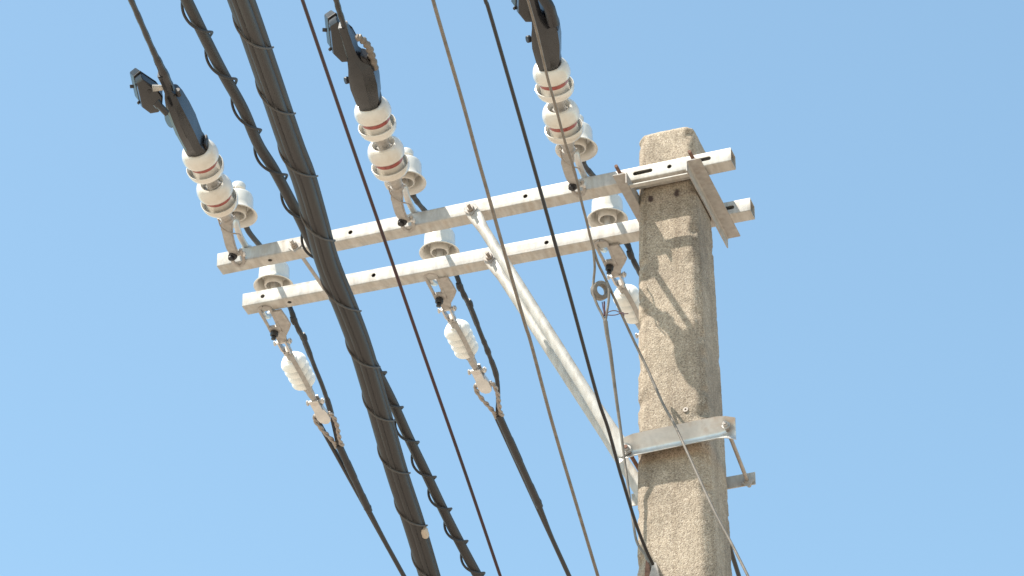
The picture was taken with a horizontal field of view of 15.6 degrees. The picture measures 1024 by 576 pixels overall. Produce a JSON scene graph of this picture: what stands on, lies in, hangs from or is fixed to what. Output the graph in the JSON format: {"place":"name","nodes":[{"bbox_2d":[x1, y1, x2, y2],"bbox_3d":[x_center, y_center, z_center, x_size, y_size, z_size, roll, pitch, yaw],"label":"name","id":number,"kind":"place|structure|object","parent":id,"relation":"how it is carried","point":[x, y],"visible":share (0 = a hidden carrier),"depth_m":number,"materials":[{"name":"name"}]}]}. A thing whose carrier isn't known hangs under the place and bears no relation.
{"place":"outdoors","nodes":[
{"label":"outdoors","id":0,"kind":"place"},
{"bbox_2d":[180,0,484,575],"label":"wrapped cable","id":1,"kind":"object","parent":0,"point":[221,71],"visible":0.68,"depth_m":12.24,"materials":[{"name":"black rubber"}]},
{"bbox_2d":[0,0,1023,575],"label":"sky","id":2,"kind":"structure","parent":0,"point":[870,306],"materials":[{"name":"blue"}]},
{"label":"ground","id":3,"kind":"structure","parent":0,"visible":0},
{"bbox_2d":[637,127,731,575],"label":"concrete pole","id":4,"kind":"object","parent":3,"relation":"on","point":[682,532],"visible":0.91,"depth_m":15.68,"materials":[{"name":"beige concrete"}]},
{"bbox_2d":[227,0,440,575],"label":"cable bundle","id":5,"kind":"object","parent":4,"relation":"attached to","point":[248,22],"visible":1,"depth_m":12.26,"materials":[{"name":"rubber"}]},
{"bbox_2d":[301,0,501,575],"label":"overhead wire","id":6,"kind":"object","parent":4,"relation":"attached to","point":[395,270],"visible":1,"depth_m":13.85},
{"bbox_2d":[217,148,735,274],"bbox_3d":[-0.177,-0.333,16.444,2.400,0.070,0.075,-11,-36,16],"label":"crossarm","id":7,"kind":"object","parent":4,"relation":"attached to","point":[509,204],"visible":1,"depth_m":16.40,"materials":[{"name":"metal"}]},
{"bbox_2d":[182,139,245,267],"bbox_3d":[-1.279,-0.361,16.448,0.169,0.169,0.769,-7,-41,11],"label":"insulator string","id":8,"kind":"object","parent":7,"relation":"attached to","point":[217,194],"visible":0.99,"depth_m":16.32,"materials":[{"name":"white ceramic"}]},
{"bbox_2d":[157,73,208,156],"bbox_3d":[-1.430,-0.749,15.997,0.136,0.142,0.510,-7,-41,11],"label":"clamp cover","id":9,"kind":"object","parent":8,"relation":"attached to","point":[181,119],"visible":0.99,"depth_m":15.99,"materials":[{"name":"black plastic"}]},
{"bbox_2d":[130,68,168,115],"bbox_3d":[-1.545,-0.813,15.904,0.148,0.203,0.234,-12,-42,1],"label":"tap connector","id":10,"kind":"object","parent":9,"relation":"attached to","point":[148,90],"visible":1,"depth_m":15.88,"materials":[{"name":"black plastic"}]},
{"bbox_2d":[128,0,174,90],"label":"power cable","id":11,"kind":"object","parent":9,"relation":"attached to","point":[161,68],"visible":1,"depth_m":15.67,"materials":[{"name":"black plastic"}]},
{"bbox_2d":[217,181,257,248],"bbox_3d":[-1.236,-0.341,16.745,0.187,0.284,0.230,7,-35,-10],"label":"post insulator","id":12,"kind":"object","parent":7,"relation":"attached to","point":[244,213],"visible":0.71,"depth_m":16.71,"materials":[{"name":"white ceramic"}]},
{"bbox_2d":[288,238,329,300],"bbox_3d":[-0.899,-0.077,16.787,0.065,0.065,0.515,-11,-36,16],"label":"spacer bolt","id":13,"kind":"object","parent":7,"relation":"attached to","point":[294,246],"visible":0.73,"depth_m":16.71,"materials":[{"name":"metal"}]},
{"bbox_2d":[354,96,415,232],"bbox_3d":[-0.520,-0.507,16.228,0.169,0.169,0.762,-7,-50,13],"label":"insulator string","id":14,"kind":"object","parent":7,"relation":"attached to","point":[388,158],"visible":0.99,"depth_m":16.11,"materials":[{"name":"white ceramic"}]},
{"bbox_2d":[338,21,381,110],"bbox_3d":[-0.653,-0.935,15.866,0.153,0.147,0.468,-7,-50,13],"label":"clamp cover","id":15,"kind":"object","parent":14,"relation":"attached to","point":[362,78],"visible":1,"depth_m":15.82,"materials":[{"name":"black plastic"}]},
{"bbox_2d":[322,10,357,61],"bbox_3d":[-0.732,-1.078,15.922,0.146,0.112,0.243,-6,-50,4],"label":"tap connector","id":16,"kind":"object","parent":15,"relation":"attached to","point":[333,36],"visible":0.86,"depth_m":15.89,"materials":[{"name":"black plastic"}]},
{"bbox_2d":[333,0,350,35],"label":"power cable","id":17,"kind":"object","parent":15,"relation":"attached to","point":[340,14],"visible":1,"depth_m":15.66,"materials":[{"name":"black plastic"}]},
{"bbox_2d":[355,34,378,70],"bbox_3d":[-0.609,-0.999,15.787,0.059,0.075,0.191,-11,-36,16],"label":"ribbed lead","id":18,"kind":"object","parent":15,"relation":"attached to","point":[368,47],"visible":1,"depth_m":15.76,"materials":[{"name":"metal"}]},
{"bbox_2d":[384,147,426,213],"bbox_3d":[-0.454,-0.491,16.516,0.230,0.274,0.187,25,-41,-32],"label":"post insulator","id":19,"kind":"object","parent":7,"relation":"attached to","point":[413,179],"visible":0.63,"depth_m":16.48,"materials":[{"name":"white ceramic"}]},
{"bbox_2d":[533,58,585,197],"bbox_3d":[0.229,-0.659,16.015,0.169,0.169,0.761,-5,-51,11],"label":"insulator string","id":20,"kind":"object","parent":7,"relation":"attached to","point":[561,82],"visible":0.9,"depth_m":15.89,"materials":[{"name":"white ceramic"}]},
{"bbox_2d":[525,0,561,70],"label":"clamp cover","id":21,"kind":"object","parent":20,"relation":"attached to","point":[550,39],"visible":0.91,"depth_m":15.63,"materials":[{"name":"black plastic"}]},
{"bbox_2d":[511,0,531,21],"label":"tap connector","id":22,"kind":"object","parent":21,"relation":"attached to","point":[521,7],"visible":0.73,"depth_m":15.70,"materials":[{"name":"black plastic"}]},
{"bbox_2d":[538,0,558,27],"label":"tap lead","id":23,"kind":"object","parent":21,"relation":"attached to","point":[548,6],"visible":1,"depth_m":15.51,"materials":[{"name":"black rubber"}]},
{"bbox_2d":[555,114,597,178],"bbox_3d":[0.298,-0.634,16.295,0.230,0.266,0.187,25,-41,-32],"label":"post insulator","id":24,"kind":"object","parent":7,"relation":"attached to","point":[585,145],"visible":0.49,"depth_m":16.26,"materials":[{"name":"white ceramic"}]},
{"bbox_2d":[614,164,622,173],"bbox_3d":[0.546,-0.373,16.383,0.031,0.030,0.585,-11,-36,16],"label":"through bolt","id":25,"kind":"object","parent":7,"relation":"attached to","point":[618,170],"visible":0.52,"depth_m":16.16,"materials":[{"name":"metal"}]},
{"bbox_2d":[688,150,694,158],"bbox_3d":[0.860,-0.433,16.291,0.031,0.030,0.585,-11,-36,16],"label":"through bolt","id":26,"kind":"object","parent":7,"relation":"attached to","point":[691,155],"visible":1,"depth_m":16.07,"materials":[{"name":"metal"}]},
{"bbox_2d":[242,198,754,314],"bbox_3d":[-0.080,-0.137,16.728,2.400,0.070,0.075,-11,-36,15],"label":"crossarm","id":27,"kind":"object","parent":4,"relation":"attached to","point":[578,241],"visible":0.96,"depth_m":16.75,"materials":[{"name":"metal"}]},
{"bbox_2d":[253,262,292,318],"bbox_3d":[-1.108,0.013,17.267,0.195,0.417,0.187,17,-38,-24],"label":"post insulator","id":28,"kind":"object","parent":27,"relation":"attached to","point":[273,276],"visible":0.68,"depth_m":17.27,"materials":[{"name":"white ceramic"}]},
{"bbox_2d":[258,305,344,448],"bbox_3d":[-0.968,0.417,17.381,0.144,0.125,1.085,-10,-42,14],"label":"insulator string","id":29,"kind":"object","parent":27,"relation":"hanging from","point":[297,370],"visible":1,"depth_m":17.29,"materials":[{"name":"ceramic"}]},
{"bbox_2d":[244,227,405,575],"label":"power cable","id":30,"kind":"object","parent":29,"relation":"hanging from","point":[342,458],"visible":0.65,"depth_m":17.80,"materials":[{"name":"black rubber"}]},
{"bbox_2d":[419,228,459,285],"bbox_3d":[-0.335,-0.138,17.043,0.195,0.416,0.187,17,-38,-24],"label":"post insulator","id":31,"kind":"object","parent":27,"relation":"attached to","point":[439,243],"visible":0.75,"depth_m":17.05,"materials":[{"name":"white ceramic"}]},
{"bbox_2d":[410,194,570,575],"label":"power cable","id":32,"kind":"object","parent":31,"relation":"attached to","point":[517,458],"visible":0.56,"depth_m":17.64,"materials":[{"name":"black rubber"}]},
{"bbox_2d":[424,273,503,418],"bbox_3d":[-0.207,0.266,17.161,0.144,0.125,1.085,-10,-42,14],"label":"insulator string","id":33,"kind":"object","parent":27,"relation":"hanging from","point":[460,337],"visible":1,"depth_m":17.07,"materials":[{"name":"white ceramic"}]},
{"bbox_2d":[483,251,637,498],"bbox_3d":[0.241,0.387,16.223,0.768,1.446,0.170,-11,-36,16],"label":"diagonal brace","id":34,"kind":"object","parent":27,"relation":"attached to","point":[493,265],"visible":0.58,"depth_m":16.23,"materials":[{"name":"metal"}]},
{"bbox_2d":[587,194,627,252],"bbox_3d":[0.427,-0.286,16.821,0.195,0.414,0.187,17,-38,-24],"label":"post insulator","id":35,"kind":"object","parent":27,"relation":"attached to","point":[606,210],"visible":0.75,"depth_m":16.83,"materials":[{"name":"white ceramic"}]},
{"bbox_2d":[594,239,639,338],"bbox_3d":[0.560,0.102,16.951,0.144,0.125,1.085,-10,-39,15],"label":"insulator string","id":36,"kind":"object","parent":27,"relation":"attached to","point":[627,297],"visible":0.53,"depth_m":16.79,"materials":[{"name":"white ceramic"}]},
{"bbox_2d":[582,161,740,575],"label":"power cable","id":37,"kind":"object","parent":36,"relation":"attached to","point":[629,251],"visible":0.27,"depth_m":16.83,"materials":[{"name":"black rubber"}]},
{"bbox_2d":[431,0,598,575],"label":"overhead wire","id":38,"kind":"object","parent":4,"relation":"attached to","point":[443,36],"visible":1,"depth_m":13.73,"materials":[{"name":"metal"}]},
{"bbox_2d":[590,249,649,562],"bbox_3d":[0.434,0.478,15.395,0.161,1.346,0.369,-11,-36,16],"label":"ring hanger","id":39,"kind":"object","parent":4,"relation":"attached to","point":[596,295],"visible":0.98,"depth_m":15.53,"materials":[{"name":"metal"}]},
{"bbox_2d":[613,173,639,221],"bbox_3d":[0.563,-0.314,16.355,0.064,0.056,0.595,-11,-36,16],"label":"angle bracket","id":40,"kind":"object","parent":4,"relation":"attached to","point":[623,182],"visible":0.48,"depth_m":16.22,"materials":[{"name":"metal"}]},
{"bbox_2d":[629,173,688,187],"bbox_3d":[0.634,-0.463,16.097,0.265,0.005,0.024,-11,-36,16],"label":"tie bar","id":41,"kind":"object","parent":40,"relation":"attached to","point":[659,180],"visible":1,"depth_m":16.09,"materials":[{"name":"metal"}]},
{"bbox_2d":[645,561,659,575],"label":"wire clamp","id":42,"kind":"object","parent":4,"relation":"attached to","point":[654,571],"visible":1,"depth_m":15.11,"materials":[{"name":"metal"}]},
{"bbox_2d":[483,0,653,564],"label":"overhead wire","id":43,"kind":"object","parent":42,"relation":"attached to","point":[501,53],"visible":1,"depth_m":13.94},
{"bbox_2d":[619,416,755,505],"bbox_3d":[0.712,0.732,15.567,0.564,0.130,0.429,-11,-36,16],"label":"pole clamp","id":44,"kind":"object","parent":4,"relation":"attached to","point":[691,432],"visible":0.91,"depth_m":15.45,"materials":[{"name":"metal"}]},
{"bbox_2d":[464,202,630,457],"bbox_3d":[0.146,0.172,15.951,0.736,1.421,0.170,-11,-36,16],"label":"diagonal brace","id":45,"kind":"object","parent":44,"relation":"attached to","point":[473,213],"visible":0.95,"depth_m":15.90,"materials":[{"name":"metal"}]},
{"bbox_2d":[527,0,748,575],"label":"overhead wire","id":46,"kind":"object","parent":44,"relation":"attached to","point":[619,309],"visible":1,"depth_m":15.35,"materials":[{"name":"metal"}]},
{"bbox_2d":[686,158,739,247],"bbox_3d":[0.879,-0.368,16.274,0.064,0.056,0.619,-11,-36,16],"label":"angle bracket","id":47,"kind":"object","parent":4,"relation":"attached to","point":[707,191],"visible":1,"depth_m":16.27,"materials":[{"name":"metal"}]}
]}

